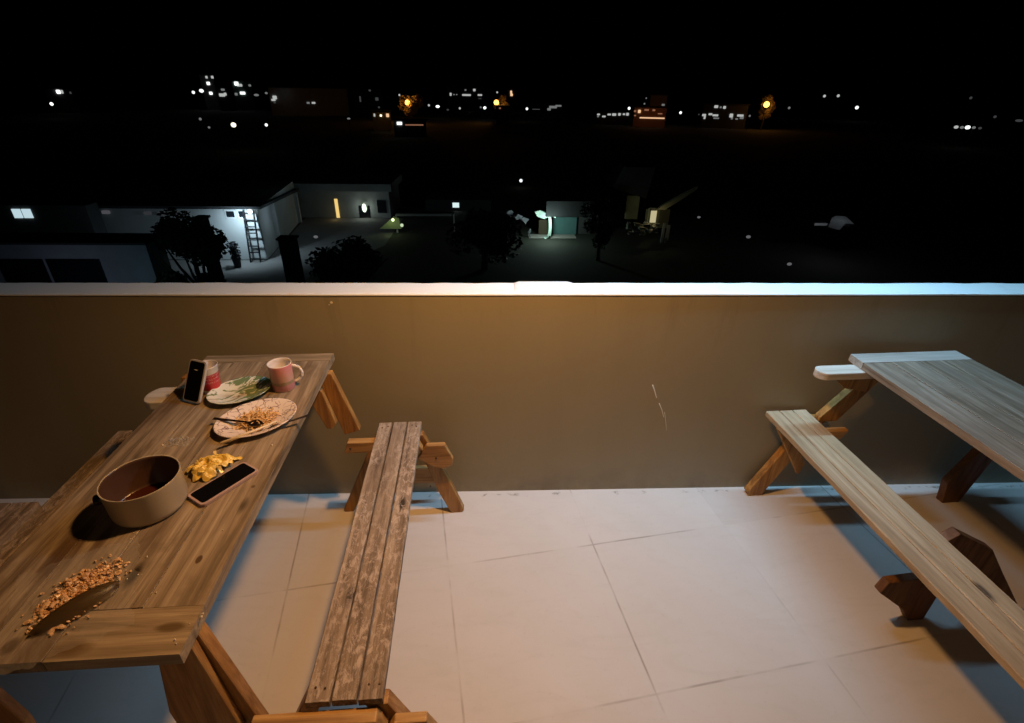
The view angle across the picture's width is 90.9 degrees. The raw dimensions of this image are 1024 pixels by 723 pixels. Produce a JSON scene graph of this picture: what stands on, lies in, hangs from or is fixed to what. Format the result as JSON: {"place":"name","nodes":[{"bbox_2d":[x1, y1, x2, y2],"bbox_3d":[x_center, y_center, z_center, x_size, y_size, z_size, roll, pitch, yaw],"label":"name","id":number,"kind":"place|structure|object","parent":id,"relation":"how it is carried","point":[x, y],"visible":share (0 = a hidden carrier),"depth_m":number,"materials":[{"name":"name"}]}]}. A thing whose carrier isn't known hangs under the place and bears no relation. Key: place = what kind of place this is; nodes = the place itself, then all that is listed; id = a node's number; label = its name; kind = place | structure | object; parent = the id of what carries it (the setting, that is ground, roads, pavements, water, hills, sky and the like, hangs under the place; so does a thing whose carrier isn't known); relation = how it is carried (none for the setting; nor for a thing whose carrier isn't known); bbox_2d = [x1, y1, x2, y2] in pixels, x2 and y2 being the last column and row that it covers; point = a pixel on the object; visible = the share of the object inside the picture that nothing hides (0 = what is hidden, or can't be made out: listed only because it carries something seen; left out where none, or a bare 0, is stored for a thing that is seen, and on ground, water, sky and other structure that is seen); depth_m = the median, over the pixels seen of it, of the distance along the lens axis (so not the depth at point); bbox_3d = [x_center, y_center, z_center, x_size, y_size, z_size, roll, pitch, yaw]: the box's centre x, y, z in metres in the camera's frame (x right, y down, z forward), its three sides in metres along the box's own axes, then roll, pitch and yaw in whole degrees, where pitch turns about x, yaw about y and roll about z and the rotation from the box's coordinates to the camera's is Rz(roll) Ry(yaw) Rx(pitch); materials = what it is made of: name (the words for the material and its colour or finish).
{"place":"outdoors","nodes":[
{"label":"outdoors","id":0,"kind":"place"},
{"bbox_2d":[43,87,80,112],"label":"building","id":1,"kind":"structure","parent":0,"point":[62,100],"depth_m":208.96,"materials":[{"name":"black"}]},
{"bbox_2d":[0,233,171,282],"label":"house","id":2,"kind":"structure","parent":0,"point":[78,258],"depth_m":20.88,"materials":[{"name":"grey paint"}]},
{"bbox_2d":[0,259,52,282],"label":"window","id":3,"kind":"structure","parent":2,"relation":"in","point":[13,270],"depth_m":20.90,"materials":[{"name":"black glass"}]},
{"bbox_2d":[45,259,107,282],"bbox_3d":[-18.133,-3.496,21.154,2.119,1.623,0.048,0,28,-2],"label":"window","id":4,"kind":"structure","parent":2,"relation":"in","point":[62,270],"depth_m":20.98,"materials":[{"name":"black glass"}]},
{"bbox_2d":[0,179,301,258],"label":"house","id":5,"kind":"structure","parent":0,"point":[130,206],"depth_m":36.73,"materials":[{"name":"white paint"}]},
{"bbox_2d":[224,209,237,218],"bbox_3d":[-18.867,-9.880,33.795,0.739,0.622,0.099,0,28,-2],"label":"window","id":6,"kind":"structure","parent":5,"relation":"in","point":[229,213],"depth_m":33.76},
{"bbox_2d":[236,209,248,218],"bbox_3d":[-18.090,-9.889,33.825,0.651,0.622,0.099,0,28,-2],"label":"window","id":7,"kind":"structure","parent":5,"relation":"in","point":[239,211],"depth_m":33.78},
{"bbox_2d":[198,74,219,109],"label":"building","id":8,"kind":"structure","parent":0,"point":[209,92],"depth_m":257.26,"materials":[{"name":"black"}]},
{"bbox_2d":[214,86,236,110],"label":"building","id":9,"kind":"structure","parent":0,"point":[226,98],"depth_m":249.59,"materials":[{"name":"black"}]},
{"bbox_2d":[230,80,255,109],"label":"building","id":10,"kind":"structure","parent":0,"point":[243,94],"depth_m":255.89,"materials":[{"name":"black"}]},
{"bbox_2d":[169,218,402,282],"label":"yard paving","id":11,"kind":"structure","parent":0,"point":[327,231],"depth_m":39.19,"materials":[{"name":"concrete"}]},
{"bbox_2d":[226,241,240,267],"bbox_3d":[-18.390,-7.080,33.329,0.909,1.761,0.780,-16,32,-28],"label":"potted plant","id":12,"kind":"object","parent":11,"relation":"on","point":[236,255],"visible":1,"depth_m":33.27,"materials":[{"name":"green plant"}]},
{"bbox_2d":[242,210,261,262],"bbox_3d":[-17.613,-8.447,34.165,0.836,3.430,0.615,0,28,-2],"label":"ladder","id":13,"kind":"object","parent":11,"relation":"on","point":[247,233],"visible":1,"depth_m":34.10,"materials":[{"name":"metal"}]},
{"bbox_2d":[266,87,349,115],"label":"building","id":14,"kind":"structure","parent":0,"point":[303,101],"depth_m":217.20,"materials":[{"name":"black"}]},
{"bbox_2d":[352,88,383,112],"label":"building","id":15,"kind":"structure","parent":0,"point":[366,100],"depth_m":249.46,"materials":[{"name":"black"}]},
{"bbox_2d":[370,110,391,130],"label":"building","id":16,"kind":"structure","parent":0,"point":[381,120],"depth_m":145.25,"materials":[{"name":"black"}]},
{"bbox_2d":[392,117,426,136],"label":"building","id":17,"kind":"structure","parent":0,"point":[409,126],"depth_m":126.95,"materials":[{"name":"black"}]},
{"bbox_2d":[425,191,490,210],"bbox_3d":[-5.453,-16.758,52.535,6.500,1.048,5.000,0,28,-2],"label":"house","id":18,"kind":"structure","parent":0,"point":[452,200],"depth_m":50.54,"materials":[{"name":"black"}]},
{"bbox_2d":[452,203,458,207],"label":"lit window","id":19,"kind":"structure","parent":18,"relation":"in","point":[455,205],"depth_m":50.32,"materials":[{"name":"white glass"}]},
{"bbox_2d":[446,87,489,110],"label":"building","id":20,"kind":"structure","parent":0,"point":[468,99],"depth_m":291.69,"materials":[{"name":"black"}]},
{"bbox_2d":[495,105,509,124],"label":"building","id":21,"kind":"structure","parent":0,"point":[501,114],"depth_m":179.71,"materials":[{"name":"black"}]},
{"bbox_2d":[0,482,1023,722],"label":"floor","id":22,"kind":"structure","parent":0,"point":[770,604],"depth_m":1.80,"materials":[{"name":"tile"}]},
{"bbox_2d":[0,502,40,545],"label":"wooden bench","id":23,"kind":"object","parent":22,"relation":"on","point":[14,517],"visible":0.34,"depth_m":1.59,"materials":[{"name":"brown wood"}]},
{"bbox_2d":[0,353,463,722],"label":"picnic table","id":24,"kind":"object","parent":22,"relation":"on","point":[189,548],"visible":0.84,"depth_m":1.17,"materials":[{"name":"brown wood"}]},
{"bbox_2d":[16,554,131,635],"bbox_3d":[-0.866,0.458,1.008,0.147,0.022,0.187,0,28,-2],"label":"crumbled food","id":25,"kind":"object","parent":24,"relation":"on","point":[83,581],"visible":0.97,"depth_m":1.01,"materials":[{"name":"brown food"}]},
{"bbox_2d":[29,581,119,637],"bbox_3d":[-0.844,0.471,0.974,0.052,0.025,0.142,20,33,31],"label":"spatula","id":26,"kind":"object","parent":25,"relation":"on","point":[81,603],"visible":1,"depth_m":0.97,"materials":[{"name":"brown wood"}]},
{"bbox_2d":[92,455,187,527],"bbox_3d":[-0.874,0.310,1.204,0.164,0.089,0.164,15,31,25],"label":"cooking pot","id":27,"kind":"object","parent":24,"relation":"on","point":[117,486],"visible":1,"depth_m":1.19,"materials":[{"name":"beige ceramic"}]},
{"bbox_2d":[123,482,168,500],"bbox_3d":[-0.874,0.343,1.221,0.146,0.001,0.146,0,28,-2],"label":"sauce","id":28,"kind":"object","parent":27,"relation":"in","point":[144,491],"visible":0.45,"depth_m":1.26,"materials":[{"name":"red liquid"}]},
{"bbox_2d":[65,444,272,644],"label":"stray crumbs","id":29,"kind":"object","parent":24,"relation":"on","point":[156,591],"visible":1,"depth_m":1.04,"materials":[{"name":"brown food"}]},
{"bbox_2d":[183,359,207,403],"bbox_3d":[-1.017,0.063,1.620,0.070,0.136,0.010,10,-1,17],"label":"phone","id":30,"kind":"object","parent":24,"relation":"on","point":[194,386],"visible":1,"depth_m":1.61,"materials":[{"name":"black glass"}]},
{"bbox_2d":[194,360,220,393],"bbox_3d":[-1.002,0.054,1.668,0.072,0.098,0.072,0,28,-2],"label":"paper cup","id":31,"kind":"object","parent":24,"relation":"on","point":[212,380],"visible":0.69,"depth_m":1.66,"materials":[{"name":"red paper"}]},
{"bbox_2d":[186,451,242,481],"bbox_3d":[-0.801,0.270,1.335,0.115,0.037,0.107,3,28,4],"label":"food","id":32,"kind":"object","parent":24,"relation":"on","point":[207,468],"visible":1,"depth_m":1.32,"materials":[{"name":"yellow food"}]},
{"bbox_2d":[188,462,258,506],"bbox_3d":[-0.736,0.312,1.290,0.068,0.010,0.155,17,32,27],"label":"phone","id":33,"kind":"object","parent":24,"relation":"on","point":[213,490],"visible":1,"depth_m":1.28,"materials":[{"name":"black glass"}]},
{"bbox_2d":[206,376,270,403],"bbox_3d":[-0.897,0.101,1.667,0.196,0.022,0.165,-21,35,-34],"label":"plate","id":34,"kind":"object","parent":24,"relation":"on","point":[237,390],"visible":0.99,"depth_m":1.68,"materials":[{"name":"white ceramic"}]},
{"bbox_2d":[213,398,296,437],"bbox_3d":[-0.774,0.176,1.530,0.232,0.022,0.195,-21,35,-34],"label":"plate","id":35,"kind":"object","parent":24,"relation":"on","point":[287,408],"visible":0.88,"depth_m":1.55,"materials":[{"name":"ceramic"}]},
{"bbox_2d":[212,417,263,425],"bbox_3d":[-0.817,0.179,1.507,0.159,0.007,0.034,4,28,5],"label":"spoon","id":36,"kind":"object","parent":35,"relation":"on","point":[255,423],"visible":1,"depth_m":1.51,"materials":[{"name":"metal"}]},
{"bbox_2d":[220,423,270,443],"bbox_3d":[-0.765,0.208,1.452,0.138,0.010,0.008,-22,36,-36],"label":"chopstick","id":37,"kind":"object","parent":35,"relation":"on","point":[226,441],"visible":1,"depth_m":1.46,"materials":[{"name":"brown wood"}]},
{"bbox_2d":[228,420,277,441],"bbox_3d":[-0.750,0.202,1.464,0.138,0.010,0.008,-24,37,-39],"label":"chopstick","id":38,"kind":"object","parent":35,"relation":"on","point":[234,438],"visible":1,"depth_m":1.44,"materials":[{"name":"brown wood"}]},
{"bbox_2d":[232,406,281,432],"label":"leftover noodles","id":39,"kind":"object","parent":35,"relation":"on","point":[264,415],"visible":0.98,"depth_m":1.53,"materials":[{"name":"beige food"}]},
{"bbox_2d":[268,414,307,428],"bbox_3d":[-0.668,0.180,1.506,0.116,0.012,0.020,-13,31,-25],"label":"fork","id":40,"kind":"object","parent":35,"relation":"on","point":[301,417],"visible":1,"depth_m":1.51,"materials":[{"name":"metal"}]},
{"bbox_2d":[267,357,303,392],"bbox_3d":[-0.758,0.046,1.692,0.104,0.096,0.076,0,28,-2],"label":"mug","id":41,"kind":"object","parent":24,"relation":"on","point":[281,375],"visible":1,"depth_m":1.68,"materials":[{"name":"ceramic"}]},
{"bbox_2d":[0,281,1023,498],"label":"parapet wall","id":42,"kind":"structure","parent":22,"relation":"on","point":[540,385],"depth_m":2.05,"materials":[{"name":"beige paint"}]},
{"bbox_2d":[744,351,1023,689],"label":"picnic table","id":43,"kind":"object","parent":22,"relation":"on","point":[957,573],"visible":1,"depth_m":1.71,"materials":[{"name":"brown wood"}]},
{"bbox_2d":[0,85,1023,283],"bbox_3d":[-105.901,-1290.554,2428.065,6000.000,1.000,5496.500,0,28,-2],"label":"ground","id":44,"kind":"structure","parent":0,"point":[906,190],"depth_m":78.75,"materials":[{"name":"black"}]},
{"bbox_2d":[0,202,107,232],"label":"house","id":45,"kind":"structure","parent":44,"relation":"on","point":[50,217],"depth_m":31.98,"materials":[{"name":"black"}]},
{"bbox_2d":[11,209,23,217],"bbox_3d":[-31.058,-9.292,31.659,0.486,0.550,0.078,0,28,-2],"label":"lit window","id":46,"kind":"structure","parent":45,"relation":"in","point":[17,213],"depth_m":31.62,"materials":[{"name":"white glass"}]},
{"bbox_2d":[21,209,33,217],"bbox_3d":[-30.451,-9.299,31.682,0.513,0.550,0.078,0,28,-2],"label":"lit window","id":47,"kind":"structure","parent":45,"relation":"in","point":[27,213],"depth_m":31.65,"materials":[{"name":"white glass"}]},
{"bbox_2d":[146,207,228,282],"bbox_3d":[-13.829,-3.514,21.980,2.938,6.377,3.149,23,35,35],"label":"tree","id":48,"kind":"object","parent":44,"relation":"on","point":[180,238],"visible":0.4,"depth_m":20.98,"materials":[{"name":"green plant"}]},
{"bbox_2d":[190,215,224,278],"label":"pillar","id":49,"kind":"structure","parent":44,"relation":"on","point":[202,220],"depth_m":23.06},
{"bbox_2d":[208,126,216,155],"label":"street lamp","id":50,"kind":"object","parent":44,"relation":"on","point":[212,141],"visible":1,"depth_m":86.78,"materials":[{"name":"black"}]},
{"bbox_2d":[231,123,239,150],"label":"street lamp","id":51,"kind":"object","parent":44,"relation":"on","point":[233,125],"visible":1,"depth_m":92.84,"materials":[{"name":"white"}]},
{"bbox_2d":[265,123,271,150],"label":"street lamp","id":52,"kind":"object","parent":44,"relation":"on","point":[266,124],"visible":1,"depth_m":94.48,"materials":[{"name":"white"}]},
{"bbox_2d":[275,235,305,282],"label":"pillar","id":53,"kind":"structure","parent":44,"relation":"on","point":[291,258],"depth_m":25.14,"materials":[{"name":"black"}]},
{"bbox_2d":[285,173,401,217],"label":"house","id":54,"kind":"structure","parent":44,"relation":"on","point":[334,195],"depth_m":46.64,"materials":[{"name":"black"}]},
{"bbox_2d":[334,199,339,217],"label":"lit doorway","id":55,"kind":"structure","parent":54,"relation":"in","point":[335,200],"depth_m":46.71,"materials":[{"name":"yellow"}]},
{"bbox_2d":[362,204,365,212],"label":"wall lamp","id":56,"kind":"object","parent":54,"relation":"attached to","point":[364,208],"visible":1,"depth_m":46.42,"materials":[{"name":"white glass"}]},
{"bbox_2d":[359,206,370,217],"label":"door","id":57,"kind":"structure","parent":54,"relation":"in","point":[362,215],"depth_m":47.01,"materials":[{"name":"black"}]},
{"bbox_2d":[377,200,386,212],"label":"window","id":58,"kind":"structure","parent":54,"relation":"in","point":[381,204],"depth_m":46.78,"materials":[{"name":"black glass"}]},
{"bbox_2d":[305,235,387,282],"bbox_3d":[-8.976,-4.520,26.674,4.257,3.930,4.460,15,31,25],"label":"tree","id":59,"kind":"object","parent":44,"relation":"on","point":[350,261],"visible":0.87,"depth_m":25.71,"materials":[{"name":"green plant"}]},
{"bbox_2d":[398,93,423,116],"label":"tree","id":60,"kind":"object","parent":44,"relation":"on","point":[415,104],"visible":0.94,"depth_m":185.76,"materials":[{"name":"brown plant"}]},
{"bbox_2d":[380,211,454,232],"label":"shelter","id":61,"kind":"object","parent":44,"relation":"on","point":[391,224],"visible":0.97,"depth_m":41.82,"materials":[{"name":"green"}]},
{"bbox_2d":[445,208,522,269],"bbox_3d":[-1.741,-7.864,32.930,5.093,4.134,4.479,4,28,5],"label":"tree","id":62,"kind":"object","parent":44,"relation":"on","point":[487,235],"visible":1,"depth_m":32.06,"materials":[{"name":"green plant"}]},
{"bbox_2d":[493,94,508,111],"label":"tree","id":63,"kind":"object","parent":44,"relation":"on","point":[502,98],"visible":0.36,"depth_m":189.13,"materials":[{"name":"brown plant"}]},
{"bbox_2d":[506,210,530,236],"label":"junk heap","id":64,"kind":"object","parent":44,"relation":"on","point":[523,219],"visible":0.93,"depth_m":40.81,"materials":[{"name":"grey"}]},
{"bbox_2d":[528,200,593,238],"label":"house","id":65,"kind":"structure","parent":44,"relation":"on","point":[568,220],"depth_m":41.77,"materials":[{"name":"paint"}]},
{"bbox_2d":[538,220,547,233],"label":"inner door","id":66,"kind":"structure","parent":65,"relation":"in","point":[543,224],"depth_m":42.22,"materials":[{"name":"brown wood"}]},
{"bbox_2d":[579,198,620,260],"bbox_3d":[6.050,-9.243,35.316,2.850,4.438,2.577,4,28,5],"label":"tree","id":67,"kind":"object","parent":44,"relation":"on","point":[605,229],"visible":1,"depth_m":34.80,"materials":[{"name":"black plant"}]},
{"bbox_2d":[604,162,697,242],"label":"house","id":68,"kind":"structure","parent":44,"relation":"on","point":[634,179],"depth_m":40.40,"materials":[{"name":"black"}]},
{"bbox_2d":[650,211,656,222],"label":"lit doorway","id":69,"kind":"structure","parent":68,"relation":"in","point":[653,213],"depth_m":41.06,"materials":[{"name":"yellow"}]},
{"bbox_2d":[760,101,769,129],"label":"street lamp","id":70,"kind":"object","parent":44,"relation":"on","point":[766,104],"visible":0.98,"depth_m":170.35,"materials":[{"name":"yellow"}]},
{"bbox_2d":[758,94,775,129],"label":"tree","id":71,"kind":"object","parent":44,"relation":"on","point":[768,110],"visible":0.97,"depth_m":173.09,"materials":[{"name":"brown plant"}]},
{"bbox_2d":[959,125,970,146],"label":"street lamp","id":72,"kind":"object","parent":44,"relation":"on","point":[967,127],"visible":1,"depth_m":121.92,"materials":[{"name":"white"}]},
{"bbox_2d":[506,88,517,110],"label":"building","id":73,"kind":"structure","parent":0,"point":[512,95],"depth_m":301.47,"materials":[{"name":"black"}]},
{"bbox_2d":[0,0,1023,101],"label":"sky","id":74,"kind":"structure","parent":0,"point":[875,49],"materials":[{"name":"black"}]},
{"bbox_2d":[529,103,563,116],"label":"building","id":75,"kind":"structure","parent":0,"point":[546,109],"depth_m":241.20,"materials":[{"name":"black"}]},
{"bbox_2d":[595,110,631,124],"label":"building","id":76,"kind":"structure","parent":0,"point":[615,117],"depth_m":190.62,"materials":[{"name":"black"}]},
{"bbox_2d":[633,106,667,127],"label":"building","id":77,"kind":"structure","parent":0,"point":[649,116],"depth_m":179.18,"materials":[{"name":"black"}]},
{"bbox_2d":[640,117,664,118],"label":"lit window","id":78,"kind":"structure","parent":77,"relation":"in","point":[640,117],"depth_m":179.06,"materials":[{"name":"orange glass"}]},
{"bbox_2d":[650,94,668,105],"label":"building","id":79,"kind":"structure","parent":0,"point":[658,99],"depth_m":197.66,"materials":[{"name":"black"}]},
{"bbox_2d":[700,103,749,128],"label":"building","id":80,"kind":"structure","parent":0,"point":[726,115],"depth_m":178.25,"materials":[{"name":"black"}]},
{"bbox_2d":[814,216,854,229],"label":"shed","id":81,"kind":"structure","parent":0,"point":[840,223],"depth_m":36.81,"materials":[{"name":"grey"}]}
]}

